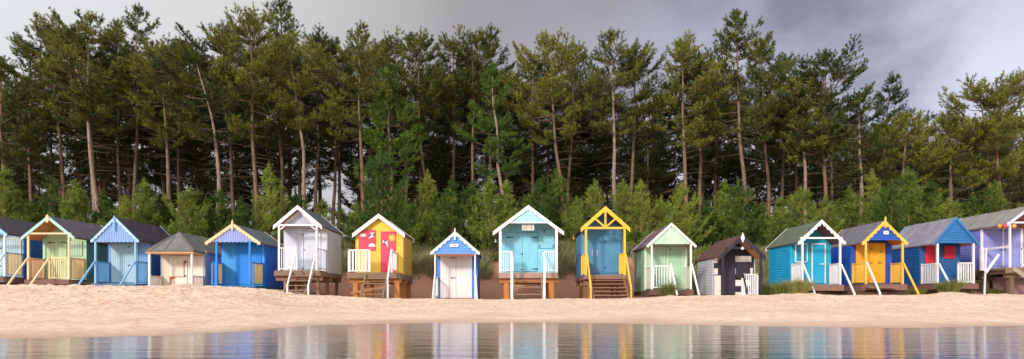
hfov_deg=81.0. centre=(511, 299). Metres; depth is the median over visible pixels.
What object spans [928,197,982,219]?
young pine
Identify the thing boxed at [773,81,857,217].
pine tree
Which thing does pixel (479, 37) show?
pine tree
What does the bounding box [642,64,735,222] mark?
pine tree
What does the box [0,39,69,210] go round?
pine tree
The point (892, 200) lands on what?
young pine
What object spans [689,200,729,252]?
young pine
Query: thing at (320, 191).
pine tree
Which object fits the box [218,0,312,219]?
pine tree
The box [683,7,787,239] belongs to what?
pine tree
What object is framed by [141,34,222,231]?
pine tree
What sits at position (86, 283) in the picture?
grass tuft
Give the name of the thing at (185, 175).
pine tree
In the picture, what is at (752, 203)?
pine tree
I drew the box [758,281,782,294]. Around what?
grass tuft
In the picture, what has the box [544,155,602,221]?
pine tree
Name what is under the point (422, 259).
marram grass
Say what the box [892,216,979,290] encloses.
beach hut
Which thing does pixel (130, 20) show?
pine tree
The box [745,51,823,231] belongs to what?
pine tree
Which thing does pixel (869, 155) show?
pine tree
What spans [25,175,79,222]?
young pine
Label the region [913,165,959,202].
pine tree
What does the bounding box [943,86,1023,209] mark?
pine tree
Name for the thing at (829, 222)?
young pine
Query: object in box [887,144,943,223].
pine tree
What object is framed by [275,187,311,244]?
young pine
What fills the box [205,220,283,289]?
beach hut
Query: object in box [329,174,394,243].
pine tree
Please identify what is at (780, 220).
young pine
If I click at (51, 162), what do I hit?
pine tree
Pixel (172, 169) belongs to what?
pine tree
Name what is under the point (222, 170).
pine tree
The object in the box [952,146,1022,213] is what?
pine tree
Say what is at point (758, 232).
young pine
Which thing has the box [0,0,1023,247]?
sky
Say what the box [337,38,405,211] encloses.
pine tree
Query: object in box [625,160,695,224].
pine tree
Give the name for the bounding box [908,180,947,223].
young pine
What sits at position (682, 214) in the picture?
young pine
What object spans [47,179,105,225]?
young pine
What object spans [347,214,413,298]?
beach hut
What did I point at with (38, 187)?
pine tree
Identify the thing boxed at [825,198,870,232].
young pine
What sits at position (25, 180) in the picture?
pine tree
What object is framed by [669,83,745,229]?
pine tree
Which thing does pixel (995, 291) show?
grass tuft
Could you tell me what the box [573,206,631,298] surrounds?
beach hut
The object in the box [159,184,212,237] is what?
young pine
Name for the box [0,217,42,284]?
beach hut
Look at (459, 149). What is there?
pine tree
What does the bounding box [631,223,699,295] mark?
beach hut
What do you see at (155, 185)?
pine tree
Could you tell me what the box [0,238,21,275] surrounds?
door
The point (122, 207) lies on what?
young pine
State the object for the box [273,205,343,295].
beach hut
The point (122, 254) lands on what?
door
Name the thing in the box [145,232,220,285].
beach hut
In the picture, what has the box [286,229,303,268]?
door
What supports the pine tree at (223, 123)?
on the ground at (50, 311)
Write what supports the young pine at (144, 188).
on the ground at (50, 311)
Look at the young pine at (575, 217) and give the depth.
36.05 m
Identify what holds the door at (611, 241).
in the beach hut at (601, 255)
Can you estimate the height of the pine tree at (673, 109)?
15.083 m
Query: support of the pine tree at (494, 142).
on the ground at (50, 311)
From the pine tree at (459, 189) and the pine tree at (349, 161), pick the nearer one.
the pine tree at (349, 161)
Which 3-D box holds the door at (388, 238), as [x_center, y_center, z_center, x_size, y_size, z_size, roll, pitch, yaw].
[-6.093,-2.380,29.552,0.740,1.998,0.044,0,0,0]
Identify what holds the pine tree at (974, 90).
on the ground at (50, 311)
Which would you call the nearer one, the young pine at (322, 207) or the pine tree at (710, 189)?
the young pine at (322, 207)
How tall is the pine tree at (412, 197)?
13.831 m
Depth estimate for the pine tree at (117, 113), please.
46.88 m
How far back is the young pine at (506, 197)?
37.03 m
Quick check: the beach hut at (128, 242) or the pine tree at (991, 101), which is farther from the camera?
the pine tree at (991, 101)
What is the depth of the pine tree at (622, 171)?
53.55 m
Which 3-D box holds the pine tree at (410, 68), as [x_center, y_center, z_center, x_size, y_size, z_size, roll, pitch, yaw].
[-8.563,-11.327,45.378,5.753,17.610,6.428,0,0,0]
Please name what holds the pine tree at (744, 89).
on the ground at (50, 311)
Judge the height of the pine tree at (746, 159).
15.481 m
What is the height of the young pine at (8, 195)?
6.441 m
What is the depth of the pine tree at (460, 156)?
53.51 m
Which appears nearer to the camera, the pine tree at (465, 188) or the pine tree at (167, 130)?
the pine tree at (167, 130)
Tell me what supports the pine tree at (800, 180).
on the ground at (50, 311)
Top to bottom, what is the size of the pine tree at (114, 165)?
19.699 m
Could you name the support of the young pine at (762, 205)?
on the ground at (50, 311)
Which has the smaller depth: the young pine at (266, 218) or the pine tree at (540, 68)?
the young pine at (266, 218)
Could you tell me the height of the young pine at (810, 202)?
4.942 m
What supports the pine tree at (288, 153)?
on the ground at (50, 311)
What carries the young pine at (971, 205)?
on the ground at (50, 311)
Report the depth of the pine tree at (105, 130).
40.33 m
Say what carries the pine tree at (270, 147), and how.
on the ground at (50, 311)
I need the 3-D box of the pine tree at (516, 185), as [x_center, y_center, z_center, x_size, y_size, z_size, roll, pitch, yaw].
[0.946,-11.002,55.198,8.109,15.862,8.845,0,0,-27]
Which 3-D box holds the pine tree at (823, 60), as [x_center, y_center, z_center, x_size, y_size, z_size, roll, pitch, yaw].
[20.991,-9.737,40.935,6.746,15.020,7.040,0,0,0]
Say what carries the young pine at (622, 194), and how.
on the ground at (50, 311)
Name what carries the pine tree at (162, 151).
on the ground at (50, 311)
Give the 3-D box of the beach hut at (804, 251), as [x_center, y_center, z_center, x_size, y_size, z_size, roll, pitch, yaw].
[14.707,-1.948,29.751,2.260,3.744,4.858,0,0,0]
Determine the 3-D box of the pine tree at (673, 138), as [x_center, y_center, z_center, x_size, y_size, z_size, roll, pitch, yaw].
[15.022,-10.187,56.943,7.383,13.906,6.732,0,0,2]
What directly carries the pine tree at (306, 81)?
on the ground at (50, 311)
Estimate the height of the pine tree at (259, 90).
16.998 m
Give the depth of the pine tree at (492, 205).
61.35 m
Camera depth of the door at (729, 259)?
29.54 m
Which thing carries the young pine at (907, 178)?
on the ground at (50, 311)
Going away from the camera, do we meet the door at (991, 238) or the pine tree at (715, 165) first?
the door at (991, 238)
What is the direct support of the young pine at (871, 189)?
on the ground at (50, 311)
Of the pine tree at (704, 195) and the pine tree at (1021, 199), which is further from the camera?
the pine tree at (704, 195)
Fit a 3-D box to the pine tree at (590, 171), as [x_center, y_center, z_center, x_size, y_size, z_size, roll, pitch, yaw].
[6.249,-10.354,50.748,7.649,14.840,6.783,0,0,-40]
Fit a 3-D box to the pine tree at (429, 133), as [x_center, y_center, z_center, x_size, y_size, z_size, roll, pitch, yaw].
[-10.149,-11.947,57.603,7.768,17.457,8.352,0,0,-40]
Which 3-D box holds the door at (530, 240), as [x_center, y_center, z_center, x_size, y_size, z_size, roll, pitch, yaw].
[0.830,-2.356,29.549,0.855,1.899,0.050,0,0,0]
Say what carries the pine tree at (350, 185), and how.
on the ground at (50, 311)
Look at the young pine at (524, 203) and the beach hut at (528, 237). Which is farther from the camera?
the young pine at (524, 203)
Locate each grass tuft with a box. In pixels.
[82,281,93,284]
[655,280,683,295]
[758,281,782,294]
[764,281,801,293]
[778,276,820,293]
[906,287,929,294]
[931,278,968,292]
[981,288,1005,293]
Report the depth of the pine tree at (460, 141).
57.77 m
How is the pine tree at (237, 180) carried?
on the ground at (50, 311)
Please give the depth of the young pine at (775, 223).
39.37 m
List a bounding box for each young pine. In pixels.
[0,163,44,221]
[11,198,45,222]
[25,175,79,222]
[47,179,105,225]
[87,188,123,224]
[97,193,152,226]
[122,177,175,233]
[152,195,188,235]
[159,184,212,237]
[184,189,247,237]
[225,196,265,232]
[244,160,293,243]
[248,201,277,237]
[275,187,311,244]
[313,197,345,247]
[336,147,418,241]
[336,203,363,248]
[383,194,425,245]
[395,207,418,244]
[410,169,448,251]
[413,218,435,249]
[421,176,469,246]
[446,178,498,250]
[451,175,511,261]
[466,214,487,249]
[484,178,520,248]
[510,193,549,216]
[514,198,523,214]
[524,175,572,246]
[539,165,582,240]
[560,195,586,245]
[568,178,622,223]
[596,179,645,243]
[626,178,666,247]
[627,212,659,244]
[638,194,696,239]
[656,182,717,255]
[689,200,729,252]
[697,179,742,240]
[711,177,764,246]
[719,199,762,243]
[751,200,769,243]
[751,205,778,246]
[759,197,794,245]
[761,203,794,242]
[762,186,844,240]
[797,200,818,225]
[800,194,841,232]
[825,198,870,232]
[832,182,874,233]
[855,167,900,225]
[868,178,910,232]
[884,166,943,229]
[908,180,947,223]
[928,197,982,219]
[959,194,986,217]
[980,179,1009,213]
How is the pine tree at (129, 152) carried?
on the ground at (50, 311)
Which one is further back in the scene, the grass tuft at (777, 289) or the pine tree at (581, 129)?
the pine tree at (581, 129)
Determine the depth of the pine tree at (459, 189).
62.84 m
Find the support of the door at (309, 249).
in the beach hut at (311, 248)
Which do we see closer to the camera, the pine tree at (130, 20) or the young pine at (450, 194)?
the young pine at (450, 194)
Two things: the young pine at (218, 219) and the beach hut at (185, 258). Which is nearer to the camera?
the beach hut at (185, 258)
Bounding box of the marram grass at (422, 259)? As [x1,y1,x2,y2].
[0,238,1023,294]
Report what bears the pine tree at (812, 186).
on the ground at (50, 311)
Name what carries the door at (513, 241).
in the beach hut at (528, 237)
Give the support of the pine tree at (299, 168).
on the ground at (50, 311)
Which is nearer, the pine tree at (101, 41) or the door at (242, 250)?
the door at (242, 250)
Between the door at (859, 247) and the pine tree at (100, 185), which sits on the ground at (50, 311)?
the pine tree at (100, 185)
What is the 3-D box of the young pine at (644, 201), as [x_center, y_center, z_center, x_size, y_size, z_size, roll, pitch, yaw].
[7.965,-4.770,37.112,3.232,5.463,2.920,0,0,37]
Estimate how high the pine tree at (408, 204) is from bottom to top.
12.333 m
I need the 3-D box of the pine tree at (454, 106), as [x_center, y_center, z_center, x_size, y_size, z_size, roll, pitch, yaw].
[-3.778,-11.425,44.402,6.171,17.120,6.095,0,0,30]
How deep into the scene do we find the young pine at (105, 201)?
37.66 m
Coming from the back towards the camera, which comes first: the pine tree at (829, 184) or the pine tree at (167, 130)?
the pine tree at (829, 184)
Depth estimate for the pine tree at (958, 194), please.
55.19 m
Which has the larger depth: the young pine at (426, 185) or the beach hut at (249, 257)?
the young pine at (426, 185)
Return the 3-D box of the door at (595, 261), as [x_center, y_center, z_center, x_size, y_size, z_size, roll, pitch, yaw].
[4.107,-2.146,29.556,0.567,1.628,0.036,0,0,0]
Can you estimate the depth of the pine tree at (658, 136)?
50.49 m
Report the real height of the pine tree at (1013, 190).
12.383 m
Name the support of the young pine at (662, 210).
on the ground at (50, 311)
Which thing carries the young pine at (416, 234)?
on the ground at (50, 311)
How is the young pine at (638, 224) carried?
on the ground at (50, 311)
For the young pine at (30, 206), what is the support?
on the ground at (50, 311)
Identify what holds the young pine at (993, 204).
on the ground at (50, 311)
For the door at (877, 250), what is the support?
in the beach hut at (866, 258)
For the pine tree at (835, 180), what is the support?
on the ground at (50, 311)
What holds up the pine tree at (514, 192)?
on the ground at (50, 311)
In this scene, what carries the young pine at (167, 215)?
on the ground at (50, 311)
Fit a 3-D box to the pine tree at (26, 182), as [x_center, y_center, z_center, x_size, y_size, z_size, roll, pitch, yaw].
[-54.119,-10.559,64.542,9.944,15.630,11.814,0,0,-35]
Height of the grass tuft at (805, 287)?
0.903 m
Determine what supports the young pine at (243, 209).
on the ground at (50, 311)
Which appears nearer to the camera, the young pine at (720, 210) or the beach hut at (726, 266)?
the beach hut at (726, 266)
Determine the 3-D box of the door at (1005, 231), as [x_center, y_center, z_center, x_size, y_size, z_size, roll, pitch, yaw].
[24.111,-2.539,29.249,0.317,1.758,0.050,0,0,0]
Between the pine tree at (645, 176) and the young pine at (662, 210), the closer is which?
the young pine at (662, 210)
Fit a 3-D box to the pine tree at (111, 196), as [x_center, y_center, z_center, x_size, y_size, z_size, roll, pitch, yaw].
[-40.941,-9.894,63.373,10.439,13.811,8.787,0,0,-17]
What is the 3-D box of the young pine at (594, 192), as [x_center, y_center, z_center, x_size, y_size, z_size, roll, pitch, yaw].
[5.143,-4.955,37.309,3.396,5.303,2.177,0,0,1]
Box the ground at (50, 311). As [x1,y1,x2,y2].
[0,257,1023,338]
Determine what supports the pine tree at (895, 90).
on the ground at (50, 311)
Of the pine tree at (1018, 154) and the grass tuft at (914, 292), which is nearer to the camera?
the grass tuft at (914, 292)
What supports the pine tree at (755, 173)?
on the ground at (50, 311)
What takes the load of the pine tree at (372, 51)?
on the ground at (50, 311)
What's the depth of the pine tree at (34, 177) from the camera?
49.16 m
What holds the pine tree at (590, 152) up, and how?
on the ground at (50, 311)
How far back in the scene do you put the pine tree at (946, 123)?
40.25 m
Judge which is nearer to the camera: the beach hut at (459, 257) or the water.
the water
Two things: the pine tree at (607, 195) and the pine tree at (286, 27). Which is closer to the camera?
the pine tree at (286, 27)
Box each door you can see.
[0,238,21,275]
[47,242,66,277]
[111,243,137,281]
[170,256,186,284]
[188,256,202,283]
[236,244,260,283]
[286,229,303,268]
[303,229,320,268]
[381,231,395,271]
[440,256,455,297]
[456,256,471,297]
[506,233,521,270]
[520,233,537,270]
[590,240,600,272]
[603,233,620,272]
[653,247,664,286]
[667,247,682,287]
[724,254,734,294]
[811,243,825,282]
[856,243,869,282]
[870,243,884,282]
[983,230,1001,265]
[1004,230,1007,265]
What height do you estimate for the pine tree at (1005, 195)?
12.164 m
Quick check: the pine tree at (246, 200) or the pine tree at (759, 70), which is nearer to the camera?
the pine tree at (759, 70)
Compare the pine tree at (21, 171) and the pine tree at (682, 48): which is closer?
the pine tree at (682, 48)
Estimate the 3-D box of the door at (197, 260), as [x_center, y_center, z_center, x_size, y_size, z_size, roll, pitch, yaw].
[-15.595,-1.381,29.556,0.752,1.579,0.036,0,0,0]
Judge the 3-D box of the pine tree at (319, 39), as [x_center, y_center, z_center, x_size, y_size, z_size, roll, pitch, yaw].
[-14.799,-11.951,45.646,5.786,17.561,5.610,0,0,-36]
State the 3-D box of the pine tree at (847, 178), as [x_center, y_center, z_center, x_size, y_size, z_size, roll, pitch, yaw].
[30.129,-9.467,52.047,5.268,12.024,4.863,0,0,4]
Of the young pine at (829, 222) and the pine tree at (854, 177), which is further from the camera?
the pine tree at (854, 177)
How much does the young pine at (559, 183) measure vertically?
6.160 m
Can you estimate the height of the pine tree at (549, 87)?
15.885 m
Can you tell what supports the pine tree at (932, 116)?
on the ground at (50, 311)
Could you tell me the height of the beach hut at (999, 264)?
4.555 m
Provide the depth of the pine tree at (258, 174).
64.25 m
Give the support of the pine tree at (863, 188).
on the ground at (50, 311)
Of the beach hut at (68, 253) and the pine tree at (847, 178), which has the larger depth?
the pine tree at (847, 178)
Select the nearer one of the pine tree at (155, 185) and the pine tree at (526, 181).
the pine tree at (526, 181)
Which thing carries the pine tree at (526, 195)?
on the ground at (50, 311)
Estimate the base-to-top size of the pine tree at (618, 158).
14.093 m
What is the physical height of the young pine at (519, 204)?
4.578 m
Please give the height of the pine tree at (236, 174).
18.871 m
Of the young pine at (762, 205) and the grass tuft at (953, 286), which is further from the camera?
the young pine at (762, 205)
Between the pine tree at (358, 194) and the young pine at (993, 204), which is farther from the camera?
the pine tree at (358, 194)
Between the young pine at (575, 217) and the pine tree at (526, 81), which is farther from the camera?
the pine tree at (526, 81)
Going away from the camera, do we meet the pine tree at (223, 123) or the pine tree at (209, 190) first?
the pine tree at (223, 123)
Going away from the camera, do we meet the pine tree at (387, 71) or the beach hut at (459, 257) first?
the beach hut at (459, 257)
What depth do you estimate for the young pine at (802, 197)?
36.95 m
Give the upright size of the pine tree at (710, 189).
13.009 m
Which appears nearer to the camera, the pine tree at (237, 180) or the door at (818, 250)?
the door at (818, 250)
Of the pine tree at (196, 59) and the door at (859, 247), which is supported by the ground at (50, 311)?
the pine tree at (196, 59)
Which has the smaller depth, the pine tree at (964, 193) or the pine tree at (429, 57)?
the pine tree at (429, 57)
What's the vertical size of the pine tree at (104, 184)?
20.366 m
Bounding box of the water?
[0,323,1023,358]
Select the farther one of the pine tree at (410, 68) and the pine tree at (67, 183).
the pine tree at (67, 183)
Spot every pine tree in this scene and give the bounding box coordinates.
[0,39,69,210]
[0,54,51,215]
[0,106,52,214]
[0,109,35,217]
[2,65,119,217]
[2,73,70,205]
[4,11,110,213]
[4,141,43,213]
[8,151,72,218]
[13,78,105,207]
[13,151,117,221]
[28,23,150,211]
[28,25,134,221]
[29,6,135,220]
[47,84,140,221]
[56,58,154,217]
[58,157,117,223]
[59,54,173,212]
[68,149,157,223]
[69,51,175,220]
[74,24,154,213]
[97,2,184,219]
[112,147,206,237]
[114,32,203,227]
[116,61,195,199]
[125,67,217,217]
[137,140,222,225]
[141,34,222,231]
[143,37,252,234]
[146,78,225,212]
[150,140,227,236]
[171,58,263,236]
[173,79,271,223]
[175,19,269,220]
[176,155,261,228]
[201,79,266,217]
[202,1,300,228]
[210,47,307,227]
[212,135,326,231]
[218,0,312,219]
[223,29,336,213]
[223,150,307,235]
[235,52,301,218]
[254,32,345,208]
[260,74,354,209]
[273,69,349,215]
[277,23,357,212]
[298,19,406,222]
[299,35,372,224]
[299,81,380,230]
[301,45,393,221]
[326,78,404,213]
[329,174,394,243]
[333,64,429,206]
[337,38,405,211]
[361,60,428,210]
[362,26,432,217]
[364,81,438,223]
[365,181,425,240]
[373,75,466,222]
[390,28,455,245]
[391,67,488,234]
[401,55,488,244]
[408,134,465,235]
[408,140,484,242]
[417,34,502,222]
[420,59,515,208]
[437,21,511,239]
[444,99,516,233]
[454,59,532,219]
[462,26,531,223]
[477,150,544,248]
[481,61,538,216]
[485,161,569,235]
[487,111,555,211]
[494,100,554,207]
[495,27,589,236]
[498,49,565,203]
[514,69,610,210]
[538,72,617,228]
[541,42,615,239]
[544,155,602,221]
[547,91,624,228]
[552,67,639,220]
[557,141,651,226]
[570,27,653,213]
[578,90,647,211]
[591,42,679,222]
[601,149,682,234]
[606,106,675,239]
[619,100,682,232]
[625,122,685,225]
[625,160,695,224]
[637,29,732,236]
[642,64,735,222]
[642,125,697,221]
[658,45,735,246]
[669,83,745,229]
[672,141,754,241]
[674,105,763,214]
[674,157,722,247]
[675,65,747,209]
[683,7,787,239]
[691,68,756,207]
[709,68,788,241]
[716,35,805,221]
[731,164,766,224]
[741,137,829,226]
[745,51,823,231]
[745,92,792,218]
[745,111,819,218]
[754,88,834,226]
[765,73,845,223]
[768,32,874,214]
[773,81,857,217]
[775,142,852,225]
[781,99,868,215]
[792,156,865,212]
[819,83,897,224]
[829,156,920,222]
[831,121,892,223]
[835,130,892,218]
[842,140,909,210]
[848,109,947,229]
[855,70,924,200]
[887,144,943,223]
[894,109,955,217]
[898,110,1013,215]
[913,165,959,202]
[928,69,1023,214]
[941,145,969,202]
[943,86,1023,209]
[947,106,1023,212]
[947,142,989,215]
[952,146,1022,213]
[958,156,1022,213]
[970,66,1023,207]
[984,135,1023,206]
[999,134,1021,204]
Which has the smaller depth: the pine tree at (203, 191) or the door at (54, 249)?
the door at (54, 249)
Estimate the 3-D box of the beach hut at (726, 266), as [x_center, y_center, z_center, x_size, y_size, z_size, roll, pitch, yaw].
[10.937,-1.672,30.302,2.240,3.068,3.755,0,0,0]
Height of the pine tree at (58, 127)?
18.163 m
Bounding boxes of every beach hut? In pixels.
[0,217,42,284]
[7,214,107,285]
[78,216,169,285]
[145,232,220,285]
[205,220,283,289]
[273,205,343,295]
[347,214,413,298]
[430,229,482,298]
[493,205,563,298]
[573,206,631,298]
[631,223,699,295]
[695,233,765,295]
[766,220,855,294]
[831,216,919,294]
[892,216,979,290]
[959,207,1023,294]
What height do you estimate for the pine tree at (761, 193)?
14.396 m
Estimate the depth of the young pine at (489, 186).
36.08 m
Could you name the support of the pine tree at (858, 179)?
on the ground at (50, 311)
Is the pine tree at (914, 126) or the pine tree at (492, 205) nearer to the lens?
the pine tree at (914, 126)
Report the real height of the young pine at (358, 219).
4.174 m
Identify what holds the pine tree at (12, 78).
on the ground at (50, 311)
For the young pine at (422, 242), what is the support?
on the ground at (50, 311)
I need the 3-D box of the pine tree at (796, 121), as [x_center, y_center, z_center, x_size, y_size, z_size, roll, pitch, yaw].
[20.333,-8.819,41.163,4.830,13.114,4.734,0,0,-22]
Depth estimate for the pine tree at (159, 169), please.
50.07 m
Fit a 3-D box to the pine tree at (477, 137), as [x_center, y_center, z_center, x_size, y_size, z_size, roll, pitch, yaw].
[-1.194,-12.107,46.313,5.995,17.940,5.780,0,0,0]
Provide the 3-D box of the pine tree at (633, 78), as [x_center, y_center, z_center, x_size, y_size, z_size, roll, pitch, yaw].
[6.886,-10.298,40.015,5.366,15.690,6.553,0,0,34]
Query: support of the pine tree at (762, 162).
on the ground at (50, 311)
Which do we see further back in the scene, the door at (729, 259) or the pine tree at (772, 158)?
the pine tree at (772, 158)
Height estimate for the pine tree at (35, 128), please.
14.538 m
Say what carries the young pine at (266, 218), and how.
on the ground at (50, 311)
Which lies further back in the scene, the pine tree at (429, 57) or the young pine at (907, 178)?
the pine tree at (429, 57)
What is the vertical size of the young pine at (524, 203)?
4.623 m
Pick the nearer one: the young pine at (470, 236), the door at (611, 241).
the door at (611, 241)
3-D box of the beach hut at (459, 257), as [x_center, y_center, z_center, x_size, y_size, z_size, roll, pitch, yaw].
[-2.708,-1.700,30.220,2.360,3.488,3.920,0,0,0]
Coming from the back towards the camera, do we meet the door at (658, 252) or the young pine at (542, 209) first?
the young pine at (542, 209)
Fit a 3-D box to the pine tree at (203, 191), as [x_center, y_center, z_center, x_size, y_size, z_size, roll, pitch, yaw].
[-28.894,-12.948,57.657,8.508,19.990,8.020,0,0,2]
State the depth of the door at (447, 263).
29.54 m
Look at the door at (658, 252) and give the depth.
29.54 m
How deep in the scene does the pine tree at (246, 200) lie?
60.97 m
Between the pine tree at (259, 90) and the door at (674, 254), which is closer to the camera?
the door at (674, 254)
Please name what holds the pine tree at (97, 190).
on the ground at (50, 311)
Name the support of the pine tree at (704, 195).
on the ground at (50, 311)
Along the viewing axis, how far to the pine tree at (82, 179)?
55.60 m
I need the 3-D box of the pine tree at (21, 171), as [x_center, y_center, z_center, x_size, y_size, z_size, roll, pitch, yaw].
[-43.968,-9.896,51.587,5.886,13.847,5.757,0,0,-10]
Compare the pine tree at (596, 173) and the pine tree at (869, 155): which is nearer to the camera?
the pine tree at (869, 155)
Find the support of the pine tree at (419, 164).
on the ground at (50, 311)
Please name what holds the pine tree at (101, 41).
on the ground at (50, 311)
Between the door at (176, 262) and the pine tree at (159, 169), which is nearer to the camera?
the door at (176, 262)
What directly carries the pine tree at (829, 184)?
on the ground at (50, 311)
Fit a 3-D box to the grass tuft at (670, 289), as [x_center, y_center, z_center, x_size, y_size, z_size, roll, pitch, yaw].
[7.318,-0.581,27.733,2.003,0.883,1.825,0,0,14]
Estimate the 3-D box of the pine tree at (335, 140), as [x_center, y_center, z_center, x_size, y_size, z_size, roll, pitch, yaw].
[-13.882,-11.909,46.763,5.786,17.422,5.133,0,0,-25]
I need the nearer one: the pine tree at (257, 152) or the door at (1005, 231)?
the door at (1005, 231)
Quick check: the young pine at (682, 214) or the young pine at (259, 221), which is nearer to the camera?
the young pine at (682, 214)
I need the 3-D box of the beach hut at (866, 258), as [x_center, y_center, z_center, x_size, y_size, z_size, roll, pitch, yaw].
[17.700,-2.043,29.776,2.180,3.894,4.809,0,0,0]
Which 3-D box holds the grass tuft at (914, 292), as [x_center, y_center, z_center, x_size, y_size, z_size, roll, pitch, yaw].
[19.219,-0.404,28.442,1.504,0.490,1.218,0,0,0]
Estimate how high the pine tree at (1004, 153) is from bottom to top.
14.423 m
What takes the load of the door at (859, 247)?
in the beach hut at (866, 258)
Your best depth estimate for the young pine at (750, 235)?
39.00 m
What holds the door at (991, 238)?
in the beach hut at (999, 264)
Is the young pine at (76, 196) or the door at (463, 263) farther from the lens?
the young pine at (76, 196)
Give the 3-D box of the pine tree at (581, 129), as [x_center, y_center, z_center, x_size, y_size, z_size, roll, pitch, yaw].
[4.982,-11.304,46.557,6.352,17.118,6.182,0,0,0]
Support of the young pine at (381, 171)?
on the ground at (50, 311)
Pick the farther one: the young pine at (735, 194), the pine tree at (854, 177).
the pine tree at (854, 177)
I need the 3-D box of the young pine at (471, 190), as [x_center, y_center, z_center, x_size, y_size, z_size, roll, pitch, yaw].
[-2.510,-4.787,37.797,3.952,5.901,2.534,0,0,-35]
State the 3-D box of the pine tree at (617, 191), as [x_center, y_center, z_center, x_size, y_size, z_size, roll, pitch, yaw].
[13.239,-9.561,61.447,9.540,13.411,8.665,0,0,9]
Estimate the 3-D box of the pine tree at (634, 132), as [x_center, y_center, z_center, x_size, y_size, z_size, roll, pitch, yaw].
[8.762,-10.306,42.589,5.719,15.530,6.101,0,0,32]
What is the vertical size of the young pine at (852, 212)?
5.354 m
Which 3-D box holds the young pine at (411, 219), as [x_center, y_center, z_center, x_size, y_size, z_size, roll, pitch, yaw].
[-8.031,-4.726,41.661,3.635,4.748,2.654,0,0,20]
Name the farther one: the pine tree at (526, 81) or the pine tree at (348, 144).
the pine tree at (526, 81)

